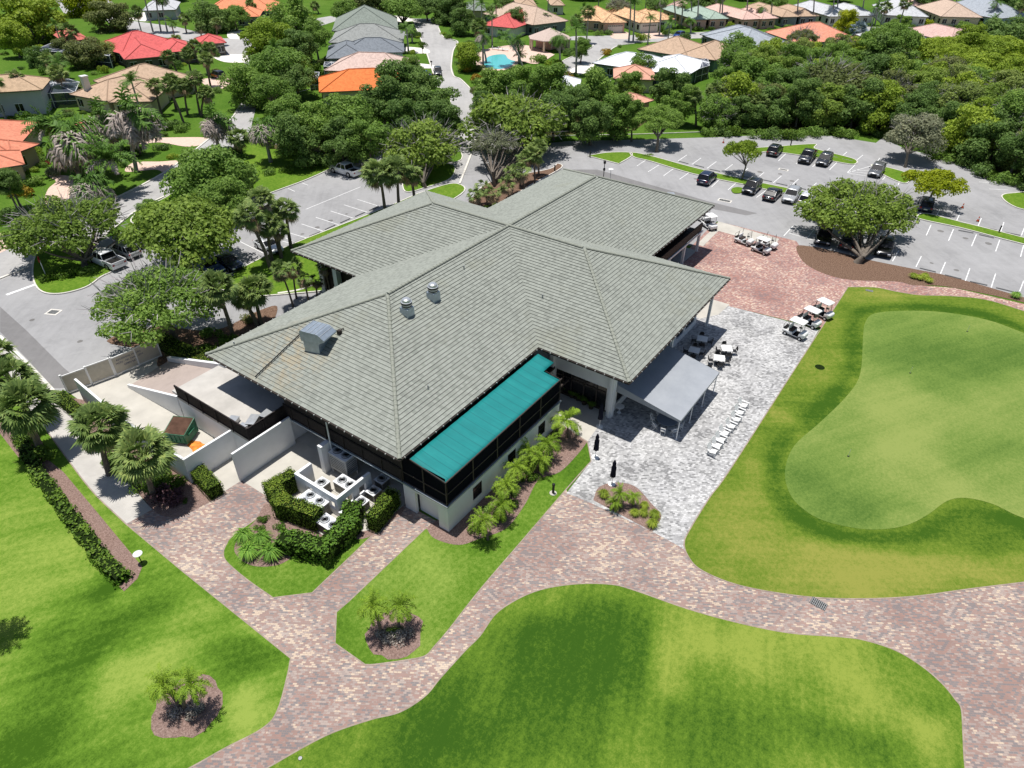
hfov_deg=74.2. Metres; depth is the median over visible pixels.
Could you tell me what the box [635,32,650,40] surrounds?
shrub
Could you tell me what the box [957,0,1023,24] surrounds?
house
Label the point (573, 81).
house
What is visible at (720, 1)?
royal palm
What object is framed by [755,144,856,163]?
grass island
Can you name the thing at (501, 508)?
feather palm
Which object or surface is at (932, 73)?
broadleaf tree
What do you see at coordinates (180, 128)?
shrub
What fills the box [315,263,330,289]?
fan palm
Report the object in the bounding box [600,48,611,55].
shrub
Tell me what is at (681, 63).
house
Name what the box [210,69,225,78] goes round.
parked car
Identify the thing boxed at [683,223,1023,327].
brick plaza
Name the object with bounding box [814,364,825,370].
valve cover
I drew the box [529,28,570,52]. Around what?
pavilion
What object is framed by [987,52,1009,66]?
broadleaf tree
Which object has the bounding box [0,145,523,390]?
entrance drive
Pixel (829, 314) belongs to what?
golf cart
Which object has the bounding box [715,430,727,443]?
adirondack chair
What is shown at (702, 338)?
patio table
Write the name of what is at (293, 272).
fan palm
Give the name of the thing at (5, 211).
shrub
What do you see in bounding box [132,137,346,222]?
grass strip
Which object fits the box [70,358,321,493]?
service yard
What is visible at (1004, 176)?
shrub
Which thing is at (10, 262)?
street
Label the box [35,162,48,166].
shrub
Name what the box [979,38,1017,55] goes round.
broadleaf tree
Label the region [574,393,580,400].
potted plant
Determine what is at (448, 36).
garden bush
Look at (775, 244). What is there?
golf cart
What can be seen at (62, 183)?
driveway
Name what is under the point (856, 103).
broadleaf tree
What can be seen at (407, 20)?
driveway
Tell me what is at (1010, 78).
broadleaf tree
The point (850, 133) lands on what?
shrub
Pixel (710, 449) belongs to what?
adirondack chair
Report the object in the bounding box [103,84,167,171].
feather palm
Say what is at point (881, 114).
broadleaf tree
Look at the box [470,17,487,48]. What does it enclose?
garden palm
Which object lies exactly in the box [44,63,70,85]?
garden palm
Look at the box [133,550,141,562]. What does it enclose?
path light
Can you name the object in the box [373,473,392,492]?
air conditioner
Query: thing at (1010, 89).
broadleaf tree
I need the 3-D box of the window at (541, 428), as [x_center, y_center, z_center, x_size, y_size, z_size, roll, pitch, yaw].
[2.411,3.729,56.330,0.080,1.300,1.059,23,42,27]
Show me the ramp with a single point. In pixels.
(166, 376)
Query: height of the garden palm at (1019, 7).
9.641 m
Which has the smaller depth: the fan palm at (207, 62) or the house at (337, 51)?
the fan palm at (207, 62)
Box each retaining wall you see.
[127,384,183,416]
[167,356,224,368]
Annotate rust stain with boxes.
[187,440,205,451]
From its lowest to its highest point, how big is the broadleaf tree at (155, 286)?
9.127 m
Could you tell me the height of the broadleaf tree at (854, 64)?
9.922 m
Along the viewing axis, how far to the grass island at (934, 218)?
93.77 m
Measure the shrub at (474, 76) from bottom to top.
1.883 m
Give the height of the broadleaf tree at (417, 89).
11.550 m
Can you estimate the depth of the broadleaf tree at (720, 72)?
135.02 m
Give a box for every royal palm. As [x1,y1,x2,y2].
[144,0,154,31]
[148,0,161,31]
[153,0,169,31]
[397,21,414,51]
[405,24,418,42]
[474,29,490,64]
[476,42,487,62]
[495,29,522,65]
[509,32,524,62]
[514,48,526,58]
[548,28,569,59]
[563,15,586,72]
[626,0,641,41]
[628,0,635,40]
[654,0,667,34]
[673,0,675,27]
[676,0,689,25]
[684,17,695,32]
[714,0,725,12]
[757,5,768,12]
[765,0,780,13]
[989,0,1005,8]
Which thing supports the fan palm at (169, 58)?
on the ground at (124, 180)
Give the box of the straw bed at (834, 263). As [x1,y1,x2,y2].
[796,245,1023,301]
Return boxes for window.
[15,103,23,111]
[77,98,83,106]
[158,59,166,65]
[218,46,223,52]
[473,480,481,499]
[508,448,515,462]
[538,421,544,436]
[556,318,693,411]
[607,68,611,75]
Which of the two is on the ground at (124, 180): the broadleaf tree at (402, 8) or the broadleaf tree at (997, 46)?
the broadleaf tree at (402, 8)
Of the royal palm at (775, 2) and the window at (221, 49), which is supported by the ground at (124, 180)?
the royal palm at (775, 2)
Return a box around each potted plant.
[568,390,574,397]
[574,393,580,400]
[581,394,587,404]
[587,401,596,409]
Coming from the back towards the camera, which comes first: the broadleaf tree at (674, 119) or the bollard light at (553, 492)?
the broadleaf tree at (674, 119)
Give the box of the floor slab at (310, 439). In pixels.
[297,248,695,508]
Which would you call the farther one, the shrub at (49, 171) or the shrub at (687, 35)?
the shrub at (687, 35)
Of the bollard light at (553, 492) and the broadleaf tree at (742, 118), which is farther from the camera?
the broadleaf tree at (742, 118)
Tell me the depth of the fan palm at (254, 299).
68.59 m
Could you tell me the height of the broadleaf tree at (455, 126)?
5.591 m
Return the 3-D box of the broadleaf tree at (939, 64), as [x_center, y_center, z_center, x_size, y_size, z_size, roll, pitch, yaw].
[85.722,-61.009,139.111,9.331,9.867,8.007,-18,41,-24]
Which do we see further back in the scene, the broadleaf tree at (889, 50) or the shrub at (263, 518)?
the broadleaf tree at (889, 50)
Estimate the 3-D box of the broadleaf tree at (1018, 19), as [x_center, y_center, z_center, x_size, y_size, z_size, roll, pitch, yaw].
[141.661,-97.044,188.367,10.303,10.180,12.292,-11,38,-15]
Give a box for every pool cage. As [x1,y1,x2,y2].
[41,42,114,67]
[47,79,81,107]
[310,72,319,89]
[323,62,334,74]
[694,58,709,82]
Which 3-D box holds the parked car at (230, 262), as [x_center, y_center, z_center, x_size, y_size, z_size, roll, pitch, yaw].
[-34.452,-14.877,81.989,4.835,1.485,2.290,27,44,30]
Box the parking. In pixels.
[466,135,1023,296]
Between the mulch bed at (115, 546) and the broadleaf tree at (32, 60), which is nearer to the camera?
the mulch bed at (115, 546)
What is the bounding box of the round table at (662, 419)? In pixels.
[657,413,676,429]
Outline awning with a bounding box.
[616,345,719,439]
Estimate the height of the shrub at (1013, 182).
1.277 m
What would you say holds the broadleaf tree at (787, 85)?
on the forest floor at (800, 125)
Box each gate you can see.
[58,357,115,392]
[109,339,161,375]
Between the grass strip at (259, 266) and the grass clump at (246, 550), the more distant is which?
the grass strip at (259, 266)
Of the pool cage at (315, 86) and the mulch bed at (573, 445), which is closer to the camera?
the mulch bed at (573, 445)
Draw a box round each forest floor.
[272,126,380,151]
[531,97,644,134]
[707,110,1023,181]
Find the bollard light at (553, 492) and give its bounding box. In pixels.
[550,483,556,495]
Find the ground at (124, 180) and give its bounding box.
[0,0,1023,519]
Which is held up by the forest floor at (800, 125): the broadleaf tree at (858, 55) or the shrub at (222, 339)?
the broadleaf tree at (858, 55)
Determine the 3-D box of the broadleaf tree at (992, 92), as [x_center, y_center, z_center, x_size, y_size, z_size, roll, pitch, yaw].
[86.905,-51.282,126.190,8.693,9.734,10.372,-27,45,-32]
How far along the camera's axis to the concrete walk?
59.58 m
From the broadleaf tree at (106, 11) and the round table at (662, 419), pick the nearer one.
the round table at (662, 419)
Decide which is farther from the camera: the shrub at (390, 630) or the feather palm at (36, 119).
the feather palm at (36, 119)
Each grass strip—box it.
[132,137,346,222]
[161,183,463,294]
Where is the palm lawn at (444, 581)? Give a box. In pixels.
[336,443,590,663]
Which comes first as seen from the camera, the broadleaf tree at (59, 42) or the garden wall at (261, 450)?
the garden wall at (261, 450)
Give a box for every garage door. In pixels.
[608,25,622,32]
[642,24,655,32]
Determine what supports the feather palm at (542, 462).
on the mulch bed at (573, 445)
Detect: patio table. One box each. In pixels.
[688,346,700,356]
[697,335,707,345]
[714,354,724,364]
[721,345,732,355]
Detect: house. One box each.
[0,73,51,116]
[0,119,41,184]
[51,29,85,41]
[69,63,196,112]
[75,122,121,151]
[105,30,226,68]
[143,0,180,20]
[215,0,278,26]
[318,67,397,105]
[324,51,419,73]
[326,37,403,61]
[328,23,404,44]
[331,5,397,32]
[466,0,486,18]
[483,2,568,34]
[484,9,526,36]
[514,0,537,6]
[546,0,564,14]
[550,75,580,104]
[579,5,626,32]
[592,51,709,84]
[607,7,674,32]
[613,64,654,92]
[628,92,653,116]
[637,36,724,71]
[663,5,728,28]
[666,0,687,8]
[700,24,783,44]
[706,3,778,28]
[745,2,818,26]
[765,22,855,46]
[794,0,875,25]
[872,0,928,25]
[908,0,924,8]
[912,23,962,37]
[916,0,982,26]
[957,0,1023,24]
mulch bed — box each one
[0,422,141,590]
[73,398,219,517]
[107,306,277,366]
[151,674,222,737]
[234,504,403,566]
[365,611,422,658]
[427,425,586,544]
[476,164,561,206]
[593,482,660,530]
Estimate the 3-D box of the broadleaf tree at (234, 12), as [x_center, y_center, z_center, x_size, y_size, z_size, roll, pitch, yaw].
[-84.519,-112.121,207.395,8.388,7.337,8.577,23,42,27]
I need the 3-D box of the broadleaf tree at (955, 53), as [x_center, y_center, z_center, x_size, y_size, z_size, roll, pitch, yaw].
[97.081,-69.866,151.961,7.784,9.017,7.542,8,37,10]
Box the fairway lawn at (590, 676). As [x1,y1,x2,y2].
[269,584,964,767]
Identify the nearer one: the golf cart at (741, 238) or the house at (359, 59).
the golf cart at (741, 238)
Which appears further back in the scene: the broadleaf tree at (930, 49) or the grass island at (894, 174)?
the broadleaf tree at (930, 49)
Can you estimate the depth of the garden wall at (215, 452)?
53.62 m
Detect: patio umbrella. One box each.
[592,434,599,459]
[596,403,603,428]
[608,460,616,486]
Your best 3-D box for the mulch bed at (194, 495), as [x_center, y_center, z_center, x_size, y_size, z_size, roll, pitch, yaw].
[-32.634,5.408,55.820,22.924,0.001,4.048,23,42,27]
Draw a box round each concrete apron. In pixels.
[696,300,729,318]
[699,221,778,245]
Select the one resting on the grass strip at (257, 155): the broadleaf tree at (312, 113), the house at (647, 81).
the broadleaf tree at (312, 113)
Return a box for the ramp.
[133,361,210,394]
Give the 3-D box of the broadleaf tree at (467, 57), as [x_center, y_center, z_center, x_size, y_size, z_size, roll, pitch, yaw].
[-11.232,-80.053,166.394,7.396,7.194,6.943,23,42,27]
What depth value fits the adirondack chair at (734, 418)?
59.19 m
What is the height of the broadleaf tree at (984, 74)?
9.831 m
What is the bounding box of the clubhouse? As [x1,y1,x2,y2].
[172,168,730,531]
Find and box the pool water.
[484,54,514,68]
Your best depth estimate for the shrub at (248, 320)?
71.58 m
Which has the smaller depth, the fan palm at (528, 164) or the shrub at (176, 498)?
the shrub at (176, 498)
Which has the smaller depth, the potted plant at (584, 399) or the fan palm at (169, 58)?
the potted plant at (584, 399)
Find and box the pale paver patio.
[567,306,817,550]
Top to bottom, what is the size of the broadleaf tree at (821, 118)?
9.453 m
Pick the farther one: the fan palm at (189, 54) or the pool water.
the pool water
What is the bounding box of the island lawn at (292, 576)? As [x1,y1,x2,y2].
[224,502,368,596]
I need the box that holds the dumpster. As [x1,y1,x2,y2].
[164,416,198,443]
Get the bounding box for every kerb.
[0,21,634,389]
[32,79,1023,296]
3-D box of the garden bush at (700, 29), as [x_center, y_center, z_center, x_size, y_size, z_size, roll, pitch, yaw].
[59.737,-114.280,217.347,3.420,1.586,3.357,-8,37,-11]
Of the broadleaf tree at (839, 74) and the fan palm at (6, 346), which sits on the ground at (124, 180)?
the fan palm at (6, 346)
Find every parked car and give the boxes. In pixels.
[109,240,141,259]
[192,257,225,271]
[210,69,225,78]
[212,251,244,272]
[252,237,283,254]
[433,66,442,75]
[673,30,684,36]
[696,170,716,185]
[741,176,762,194]
[762,187,782,201]
[766,143,783,156]
[781,184,801,203]
[797,190,815,204]
[814,225,832,246]
[815,150,833,166]
[838,233,859,249]
[867,161,885,177]
[874,234,895,257]
[917,196,936,212]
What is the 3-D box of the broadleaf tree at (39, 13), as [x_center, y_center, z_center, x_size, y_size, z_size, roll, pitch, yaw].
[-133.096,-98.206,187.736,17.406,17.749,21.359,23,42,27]
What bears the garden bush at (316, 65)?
on the ground at (124, 180)
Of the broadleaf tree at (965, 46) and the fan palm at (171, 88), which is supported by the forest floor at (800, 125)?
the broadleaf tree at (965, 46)
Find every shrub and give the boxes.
[0,206,20,223]
[7,183,34,196]
[12,432,33,446]
[20,174,43,187]
[26,166,39,171]
[28,444,55,461]
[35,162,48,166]
[37,270,58,282]
[44,165,61,176]
[56,266,80,279]
[78,264,100,274]
[108,458,115,473]
[127,480,152,494]
[141,472,173,494]
[146,482,173,508]
[156,468,171,479]
[166,119,182,129]
[166,487,185,507]
[166,704,192,721]
[167,474,187,489]
[172,122,190,132]
[184,698,205,722]
[199,327,223,338]
[199,342,217,352]
[213,86,221,93]
[213,333,238,346]
[239,313,256,324]
[253,525,265,531]
[256,515,269,523]
[262,166,275,175]
[272,520,285,530]
[278,165,293,173]
[374,628,395,646]
[385,626,403,637]
[393,626,414,648]
[463,66,472,71]
[466,522,483,535]
[470,74,481,82]
[473,77,479,85]
[482,504,498,513]
[504,497,518,511]
[508,485,520,497]
[523,469,541,481]
[529,53,546,62]
[544,59,563,67]
[551,430,559,438]
[562,48,573,56]
[593,30,603,35]
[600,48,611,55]
[604,29,613,34]
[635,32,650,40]
[662,29,675,34]
[680,33,691,39]
[701,126,717,136]
[714,126,732,137]
[723,125,742,136]
[741,127,753,134]
[747,128,772,139]
[764,126,781,140]
[779,127,798,139]
[788,127,808,140]
[800,125,823,136]
[819,126,828,135]
[827,125,843,137]
[837,127,859,138]
[855,126,870,133]
[868,129,883,137]
[924,19,933,24]
[924,148,948,160]
[941,152,962,163]
[956,156,972,165]
[969,161,995,176]
[983,168,998,180]
[989,171,1022,185]
[1009,178,1023,185]
[1016,182,1023,190]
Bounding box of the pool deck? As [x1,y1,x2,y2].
[475,45,554,70]
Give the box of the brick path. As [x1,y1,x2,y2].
[127,481,1023,767]
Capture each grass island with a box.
[33,244,111,292]
[296,87,461,161]
[403,164,454,190]
[548,72,718,135]
[591,152,631,162]
[633,153,803,193]
[731,187,741,193]
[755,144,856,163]
[882,167,909,182]
[918,213,1023,243]
[1003,192,1023,208]
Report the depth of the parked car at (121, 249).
83.12 m
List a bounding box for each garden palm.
[0,77,6,119]
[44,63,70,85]
[46,51,68,78]
[47,18,62,37]
[57,22,79,41]
[118,70,145,108]
[128,4,143,30]
[162,15,178,34]
[194,38,206,72]
[264,38,283,49]
[467,0,478,15]
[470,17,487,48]
[475,0,488,26]
[485,9,497,46]
[489,0,503,17]
[569,13,583,28]
[581,4,595,37]
[646,12,657,44]
[662,15,678,38]
[869,1,883,30]
[879,1,893,25]
[899,0,913,23]
[984,12,1001,22]
[1014,0,1023,24]
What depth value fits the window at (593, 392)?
60.63 m
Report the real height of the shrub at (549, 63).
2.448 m
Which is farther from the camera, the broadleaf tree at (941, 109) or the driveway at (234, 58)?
the driveway at (234, 58)
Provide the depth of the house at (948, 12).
228.29 m
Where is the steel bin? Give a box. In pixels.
[259,407,274,419]
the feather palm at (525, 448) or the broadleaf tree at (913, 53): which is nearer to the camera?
the feather palm at (525, 448)
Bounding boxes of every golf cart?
[701,213,717,230]
[734,229,753,246]
[751,236,771,255]
[758,233,778,250]
[782,316,808,340]
[797,305,821,329]
[810,297,834,320]
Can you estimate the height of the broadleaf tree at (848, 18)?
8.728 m
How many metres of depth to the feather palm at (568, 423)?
55.92 m
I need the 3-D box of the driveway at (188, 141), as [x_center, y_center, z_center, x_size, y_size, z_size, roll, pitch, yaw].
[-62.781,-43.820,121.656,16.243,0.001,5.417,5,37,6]
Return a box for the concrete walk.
[561,401,605,440]
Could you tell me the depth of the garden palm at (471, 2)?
212.99 m
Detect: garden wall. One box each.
[74,378,236,482]
[231,417,295,480]
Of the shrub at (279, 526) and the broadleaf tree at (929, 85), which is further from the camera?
the broadleaf tree at (929, 85)
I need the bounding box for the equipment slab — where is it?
[290,469,404,530]
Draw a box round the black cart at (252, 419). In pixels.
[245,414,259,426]
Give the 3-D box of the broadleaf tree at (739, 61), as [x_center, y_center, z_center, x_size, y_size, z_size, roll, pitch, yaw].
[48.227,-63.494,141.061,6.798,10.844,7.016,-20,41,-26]
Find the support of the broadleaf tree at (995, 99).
on the forest floor at (800, 125)
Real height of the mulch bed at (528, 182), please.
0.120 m
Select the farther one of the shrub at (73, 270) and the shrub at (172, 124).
the shrub at (172, 124)
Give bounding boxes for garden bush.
[13,109,32,119]
[34,146,44,154]
[38,66,46,74]
[38,154,44,160]
[62,111,75,116]
[97,65,110,72]
[134,144,145,152]
[152,143,172,150]
[166,153,179,158]
[169,59,183,69]
[225,146,239,153]
[233,152,247,158]
[308,63,320,70]
[317,59,324,64]
[418,41,427,46]
[444,34,452,38]
[475,64,485,71]
[692,25,703,30]
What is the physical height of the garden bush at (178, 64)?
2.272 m
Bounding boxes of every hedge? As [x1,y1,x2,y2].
[9,431,135,587]
[54,390,80,419]
[153,332,214,361]
[190,463,224,500]
[261,466,324,532]
[273,499,365,568]
[364,486,400,533]
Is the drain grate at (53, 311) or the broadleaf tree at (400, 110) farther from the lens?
the broadleaf tree at (400, 110)
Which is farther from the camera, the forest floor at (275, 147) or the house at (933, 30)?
the house at (933, 30)
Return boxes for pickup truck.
[88,247,127,270]
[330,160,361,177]
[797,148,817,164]
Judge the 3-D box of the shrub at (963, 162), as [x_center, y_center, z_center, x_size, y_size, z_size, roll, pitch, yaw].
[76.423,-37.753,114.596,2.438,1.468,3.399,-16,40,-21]
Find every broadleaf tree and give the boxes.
[0,0,69,49]
[0,20,32,57]
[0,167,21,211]
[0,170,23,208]
[0,188,132,266]
[22,45,53,68]
[49,36,70,48]
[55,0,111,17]
[61,36,115,68]
[79,250,224,347]
[81,0,133,34]
[89,41,117,62]
[118,192,244,272]
[134,198,161,219]
[159,143,259,202]
[185,0,240,33]
[197,175,247,215]
[216,62,279,109]
[220,5,251,30]
[237,16,290,69]
[246,46,311,76]
[249,73,295,115]
[255,0,318,35]
[262,92,304,126]
[271,111,324,168]
[276,63,318,93]
[279,28,320,66]
[294,100,335,156]
[302,18,332,58]
[320,93,380,158]
[320,114,367,167]
[330,0,357,16]
[345,119,395,161]
[354,0,391,14]
[355,75,405,124]
[374,58,429,103]
[376,111,465,188]
[380,0,424,23]
[380,98,428,138]
[400,71,461,118]
[401,54,422,67]
[417,0,438,20]
[425,99,463,129]
[427,0,459,24]
[437,115,466,136]
[440,0,468,21]
[449,7,480,36]
[454,42,480,70]
[454,84,569,183]
[463,39,480,51]
[469,90,493,119]
[471,123,524,186]
[472,67,512,100]
[486,0,511,11]
[487,69,528,97]
[504,6,527,21]
[510,64,543,97]
[526,62,572,99]
[541,89,576,140]
[561,84,597,126]
[569,100,615,145]
[571,37,592,62]
[580,65,619,113]
[599,92,638,140]
[605,0,629,10]
[615,71,646,96]
[621,99,644,141]
[629,51,657,67]
[631,103,684,152]
[645,0,668,10]
[648,67,691,104]
[660,84,696,120]
[690,0,723,6]
[693,92,737,131]
[706,66,747,90]
[715,43,750,67]
[715,70,760,112]
[719,30,756,49]
[722,139,762,178]
[724,94,768,128]
[729,50,764,77]
[738,57,776,89]
[746,82,788,126]
[748,44,785,64]
[751,86,795,129]
[758,37,786,53]
[759,0,788,6]
[765,62,783,80]
[768,65,809,86]
[779,42,808,68]
[779,56,806,68]
[780,82,799,123]
[781,77,825,126]
[782,34,813,52]
[784,50,872,89]
[786,24,820,42]
[791,84,828,123]
[793,174,920,263]
[797,82,851,129]
[798,60,836,76]
[801,46,825,61]
[808,40,822,48]
[817,40,851,58]
[820,56,837,64]
[825,33,851,44]
[828,62,868,89]
[832,82,859,124]
[833,9,859,31]
[835,47,866,61]
[835,77,886,127]
[837,57,860,65]
[847,36,867,47]
[851,46,866,52]
[851,79,905,133]
[857,32,911,65]
[858,21,923,51]
[858,53,891,76]
[864,73,884,80]
[874,67,920,97]
[877,52,921,86]
[879,85,911,126]
[883,112,948,167]
[888,92,930,136]
[890,14,911,25]
[901,168,970,198]
[906,88,941,109]
[907,49,930,62]
[908,66,950,89]
[909,59,921,70]
[910,37,942,60]
[910,80,941,93]
[916,0,938,3]
[916,101,963,138]
[918,107,950,141]
[919,54,969,72]
[921,61,948,70]
[926,36,955,46]
[931,44,966,59]
[932,80,986,108]
[934,71,984,106]
[937,104,1002,155]
[940,61,985,84]
[941,50,961,57]
[942,43,979,55]
[949,32,972,44]
[952,119,1021,168]
[955,20,971,27]
[956,24,989,36]
[957,31,988,52]
[959,51,994,68]
[962,95,1001,107]
[964,96,995,141]
[965,65,996,83]
[967,57,987,66]
[967,63,991,70]
[967,82,1009,100]
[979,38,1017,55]
[983,17,1023,38]
[985,69,1023,92]
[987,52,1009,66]
[988,35,1019,50]
[990,88,1023,130]
[990,95,1005,107]
[991,109,1023,144]
[994,55,1023,74]
[995,129,1023,173]
[995,129,1023,174]
[997,84,1023,97]
[999,0,1018,7]
[999,14,1023,41]
[1004,39,1023,58]
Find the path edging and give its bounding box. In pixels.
[45,287,1023,767]
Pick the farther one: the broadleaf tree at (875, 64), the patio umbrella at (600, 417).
the broadleaf tree at (875, 64)
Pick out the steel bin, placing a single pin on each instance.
(265, 412)
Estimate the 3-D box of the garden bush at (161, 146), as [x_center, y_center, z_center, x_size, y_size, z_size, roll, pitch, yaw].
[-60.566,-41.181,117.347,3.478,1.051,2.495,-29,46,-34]
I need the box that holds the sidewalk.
[0,348,151,522]
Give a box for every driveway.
[45,175,73,203]
[125,160,177,171]
[129,12,179,20]
[140,137,207,146]
[202,78,229,87]
[213,54,248,62]
[227,30,240,38]
[396,16,414,21]
[404,47,429,52]
[420,63,434,67]
[570,63,593,73]
[610,32,627,38]
[641,31,663,38]
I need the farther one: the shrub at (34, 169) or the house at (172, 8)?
the house at (172, 8)
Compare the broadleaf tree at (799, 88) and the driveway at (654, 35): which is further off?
the driveway at (654, 35)
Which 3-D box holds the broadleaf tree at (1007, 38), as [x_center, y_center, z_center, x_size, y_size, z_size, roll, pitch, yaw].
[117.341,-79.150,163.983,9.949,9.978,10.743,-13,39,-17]
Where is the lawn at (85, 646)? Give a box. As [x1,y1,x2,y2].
[0,406,289,767]
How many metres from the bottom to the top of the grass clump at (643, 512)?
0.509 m
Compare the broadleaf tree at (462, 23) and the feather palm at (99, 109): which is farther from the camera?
the broadleaf tree at (462, 23)
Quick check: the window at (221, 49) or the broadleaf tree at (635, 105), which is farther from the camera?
the window at (221, 49)
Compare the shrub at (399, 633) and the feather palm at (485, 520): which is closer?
the shrub at (399, 633)
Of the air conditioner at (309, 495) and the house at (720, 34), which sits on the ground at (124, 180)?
the house at (720, 34)
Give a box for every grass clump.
[232,526,257,544]
[235,540,260,561]
[249,528,273,549]
[253,539,284,561]
[596,488,610,497]
[629,508,639,516]
[639,501,649,508]
[639,508,647,516]
[645,518,659,528]
[648,508,662,519]
[909,273,917,277]
[916,274,924,279]
[924,277,935,282]
[1009,291,1021,297]
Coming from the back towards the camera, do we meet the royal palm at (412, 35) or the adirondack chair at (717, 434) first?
the royal palm at (412, 35)
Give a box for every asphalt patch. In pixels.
[0,307,68,387]
[548,170,755,214]
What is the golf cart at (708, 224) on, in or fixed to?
on the parking
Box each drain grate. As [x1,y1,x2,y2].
[45,309,61,314]
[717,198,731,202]
[809,597,827,610]
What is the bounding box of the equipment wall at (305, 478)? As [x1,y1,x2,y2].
[294,462,371,515]
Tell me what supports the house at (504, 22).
on the ground at (124, 180)
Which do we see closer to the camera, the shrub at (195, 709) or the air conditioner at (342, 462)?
the shrub at (195, 709)
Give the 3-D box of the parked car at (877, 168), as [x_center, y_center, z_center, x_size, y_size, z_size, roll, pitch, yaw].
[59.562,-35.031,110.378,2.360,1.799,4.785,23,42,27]
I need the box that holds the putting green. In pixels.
[785,311,1023,528]
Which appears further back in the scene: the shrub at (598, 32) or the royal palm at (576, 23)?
the shrub at (598, 32)
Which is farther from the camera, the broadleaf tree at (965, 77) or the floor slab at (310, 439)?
the broadleaf tree at (965, 77)
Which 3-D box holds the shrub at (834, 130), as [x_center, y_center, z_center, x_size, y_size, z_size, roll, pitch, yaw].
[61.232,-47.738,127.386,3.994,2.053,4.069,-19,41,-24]
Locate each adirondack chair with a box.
[706,441,719,457]
[711,435,723,449]
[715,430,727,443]
[719,424,731,436]
[725,417,737,432]
[731,410,742,425]
[734,403,745,417]
[738,397,749,408]
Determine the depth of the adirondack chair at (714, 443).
56.42 m
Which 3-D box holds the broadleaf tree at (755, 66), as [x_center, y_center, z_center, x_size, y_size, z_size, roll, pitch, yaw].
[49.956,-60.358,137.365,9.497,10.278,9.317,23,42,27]
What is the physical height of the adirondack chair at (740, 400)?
1.004 m
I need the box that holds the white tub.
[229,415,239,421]
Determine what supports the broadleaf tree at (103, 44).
on the ground at (124, 180)
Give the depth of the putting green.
58.75 m
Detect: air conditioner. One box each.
[297,489,332,514]
[314,476,333,492]
[316,513,335,534]
[328,446,361,479]
[332,474,361,499]
[355,495,371,512]
[365,485,381,504]
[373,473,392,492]
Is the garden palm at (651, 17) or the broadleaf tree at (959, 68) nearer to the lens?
the broadleaf tree at (959, 68)
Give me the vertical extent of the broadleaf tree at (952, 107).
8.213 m
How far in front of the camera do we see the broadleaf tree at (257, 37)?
159.79 m
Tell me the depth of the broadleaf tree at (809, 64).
136.25 m
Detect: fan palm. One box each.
[0,338,18,377]
[0,356,42,396]
[0,377,62,446]
[4,68,24,77]
[37,52,60,74]
[51,53,67,68]
[63,398,134,476]
[108,422,179,500]
[144,77,162,114]
[158,76,184,123]
[159,49,177,71]
[161,72,180,109]
[169,34,180,38]
[176,77,194,114]
[177,13,189,32]
[179,46,193,70]
[185,69,203,114]
[186,38,199,62]
[194,21,206,35]
[195,84,214,116]
[197,51,213,85]
[197,268,239,334]
[201,41,217,76]
[209,17,222,34]
[225,127,249,153]
[231,202,270,268]
[231,292,259,326]
[235,273,275,324]
[242,185,278,251]
[245,0,256,6]
[252,209,283,260]
[269,220,288,258]
[270,197,300,247]
[270,258,293,306]
[283,257,303,298]
[295,270,313,300]
[309,1,319,13]
[310,274,323,296]
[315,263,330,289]
[358,157,399,208]
[380,154,415,202]
[399,164,423,195]
[466,188,483,205]
[474,179,490,204]
[484,186,501,203]
[497,175,515,196]
[504,163,520,194]
[510,161,531,188]
[515,149,537,185]
[521,144,545,183]
[531,138,547,175]
[684,85,703,126]
[704,82,723,96]
[749,92,769,126]
[849,20,868,36]
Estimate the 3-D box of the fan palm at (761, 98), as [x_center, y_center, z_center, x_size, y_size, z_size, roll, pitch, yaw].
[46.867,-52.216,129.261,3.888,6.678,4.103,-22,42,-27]
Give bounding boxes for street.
[0,0,335,280]
[414,19,473,183]
[563,27,910,70]
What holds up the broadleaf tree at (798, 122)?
on the forest floor at (800, 125)
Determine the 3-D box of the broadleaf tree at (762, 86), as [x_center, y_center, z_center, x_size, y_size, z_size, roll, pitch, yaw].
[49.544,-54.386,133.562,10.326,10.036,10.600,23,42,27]
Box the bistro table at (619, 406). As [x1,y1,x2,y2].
[615,403,623,413]
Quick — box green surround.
[685,287,1023,597]
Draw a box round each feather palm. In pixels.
[20,99,76,170]
[39,113,113,177]
[67,170,116,201]
[76,130,142,183]
[82,95,120,143]
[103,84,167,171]
[143,662,183,707]
[172,663,212,710]
[199,101,236,149]
[246,115,280,162]
[357,585,389,631]
[384,588,418,627]
[468,506,498,540]
[485,489,516,522]
[492,469,520,497]
[502,454,531,482]
[516,437,542,465]
[526,450,552,475]
[534,432,561,456]
[550,406,581,438]
[604,495,622,513]
[610,482,628,504]
[626,489,641,505]

